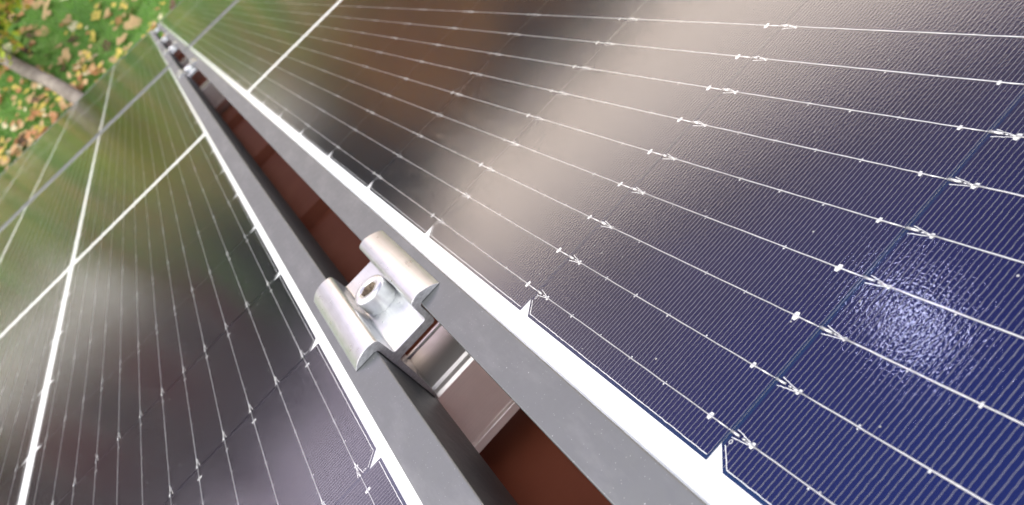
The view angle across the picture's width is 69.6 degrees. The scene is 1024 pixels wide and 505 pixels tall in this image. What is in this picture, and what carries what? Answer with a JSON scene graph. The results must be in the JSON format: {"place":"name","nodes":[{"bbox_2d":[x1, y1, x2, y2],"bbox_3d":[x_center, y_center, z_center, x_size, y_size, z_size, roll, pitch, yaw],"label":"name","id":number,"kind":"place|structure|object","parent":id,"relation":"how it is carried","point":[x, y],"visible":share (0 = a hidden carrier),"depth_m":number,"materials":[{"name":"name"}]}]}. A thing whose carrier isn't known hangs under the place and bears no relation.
{"place":"outdoors","nodes":[
{"label":"outdoors","id":0,"kind":"place"},
{"bbox_2d":[0,0,181,173],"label":"lawn","id":1,"kind":"structure","parent":0,"point":[99,33],"depth_m":7.44,"materials":[{"name":"green plant"}]},
{"bbox_2d":[0,0,34,66],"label":"shrub","id":2,"kind":"object","parent":1,"relation":"on","point":[5,25],"visible":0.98,"depth_m":7.32,"materials":[{"name":"green plant"}]},
{"bbox_2d":[0,49,83,103],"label":"log","id":3,"kind":"object","parent":1,"relation":"on","point":[67,91],"visible":0.62,"depth_m":7.20,"materials":[{"name":"brown wood"}]},
{"bbox_2d":[0,0,174,169],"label":"fallen leaves","id":4,"kind":"object","parent":1,"relation":"on","point":[21,141],"visible":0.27,"depth_m":7.21,"materials":[{"name":"beige plant"}]},
{"bbox_2d":[174,48,611,504],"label":"roof","id":5,"kind":"structure","parent":1,"relation":"on","point":[526,459],"depth_m":0.34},
{"bbox_2d":[165,36,172,47],"bbox_3d":[-1.286,-0.782,2.770,2.520,0.060,0.040,-47,32,-6],"label":"mounting rail","id":6,"kind":"object","parent":5,"relation":"on","point":[169,42],"visible":0.01,"depth_m":2.75,"materials":[{"name":"silver metal"}]},
{"bbox_2d":[0,29,183,228],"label":"solar panel","id":7,"kind":"object","parent":6,"relation":"on","point":[54,149],"visible":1,"depth_m":1.96,"materials":[{"name":"black glass"}]},
{"bbox_2d":[151,25,161,38],"bbox_3d":[-1.313,-0.818,2.746,0.045,0.040,0.074,-47,32,-6],"label":"clamp","id":8,"kind":"object","parent":6,"relation":"attached to","point":[156,30],"visible":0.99,"depth_m":2.72,"materials":[{"name":"metal"}]},
{"bbox_2d":[157,33,168,47],"bbox_3d":[-1.015,-0.619,2.174,0.045,0.040,0.074,-47,32,-6],"label":"clamp","id":9,"kind":"object","parent":6,"relation":"attached to","point":[164,39],"visible":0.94,"depth_m":2.15,"materials":[{"name":"metal"}]},
{"bbox_2d":[157,0,236,52],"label":"solar panel","id":10,"kind":"object","parent":6,"relation":"on","point":[185,24],"visible":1,"depth_m":1.91,"materials":[{"name":"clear glass"}]},
{"bbox_2d":[180,57,198,69],"bbox_3d":[-0.783,-0.446,1.803,2.520,0.059,0.040,-47,32,-6],"label":"mounting rail","id":11,"kind":"object","parent":5,"relation":"on","point":[184,62],"visible":0.09,"depth_m":1.77,"materials":[{"name":"silver metal"}]},
{"bbox_2d":[164,41,180,63],"bbox_3d":[-0.810,-0.481,1.779,0.045,0.040,0.074,-47,32,-6],"label":"clamp","id":12,"kind":"object","parent":11,"relation":"attached to","point":[172,49],"visible":1,"depth_m":1.76,"materials":[{"name":"metal"}]},
{"bbox_2d":[200,80,224,107],"bbox_3d":[-0.525,-0.273,1.307,2.520,0.059,0.040,-47,32,-6],"label":"mounting rail","id":13,"kind":"object","parent":5,"relation":"on","point":[215,97],"visible":0.09,"depth_m":1.28,"materials":[{"name":"silver metal"}]},
{"bbox_2d":[177,58,201,90],"bbox_3d":[-0.552,-0.309,1.283,0.045,0.040,0.074,-47,32,-6],"label":"clamp","id":14,"kind":"object","parent":13,"relation":"attached to","point":[190,69],"visible":1,"depth_m":1.26,"materials":[{"name":"metal"}]},
{"bbox_2d":[407,322,519,452],"bbox_3d":[-0.018,0.066,0.333,2.520,0.059,0.040,-47,32,-6],"label":"mounting rail","id":15,"kind":"object","parent":5,"relation":"on","point":[480,405],"visible":0.21,"depth_m":0.31,"materials":[{"name":"silver metal"}]},
{"bbox_2d":[0,61,517,504],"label":"solar panel","id":16,"kind":"object","parent":15,"relation":"on","point":[168,267],"visible":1,"depth_m":0.42,"materials":[{"name":"black glass"}]},
{"bbox_2d":[314,230,438,398],"bbox_3d":[-0.050,0.027,0.318,0.045,0.040,0.074,-47,32,-6],"label":"clamp","id":17,"kind":"object","parent":15,"relation":"attached to","point":[370,308],"visible":1,"depth_m":0.30,"materials":[{"name":"metal"}]},
{"bbox_2d":[183,0,1023,504],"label":"solar panel","id":18,"kind":"object","parent":15,"relation":"on","point":[715,252],"visible":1,"depth_m":0.21,"materials":[{"name":"blue glass"}]}
]}

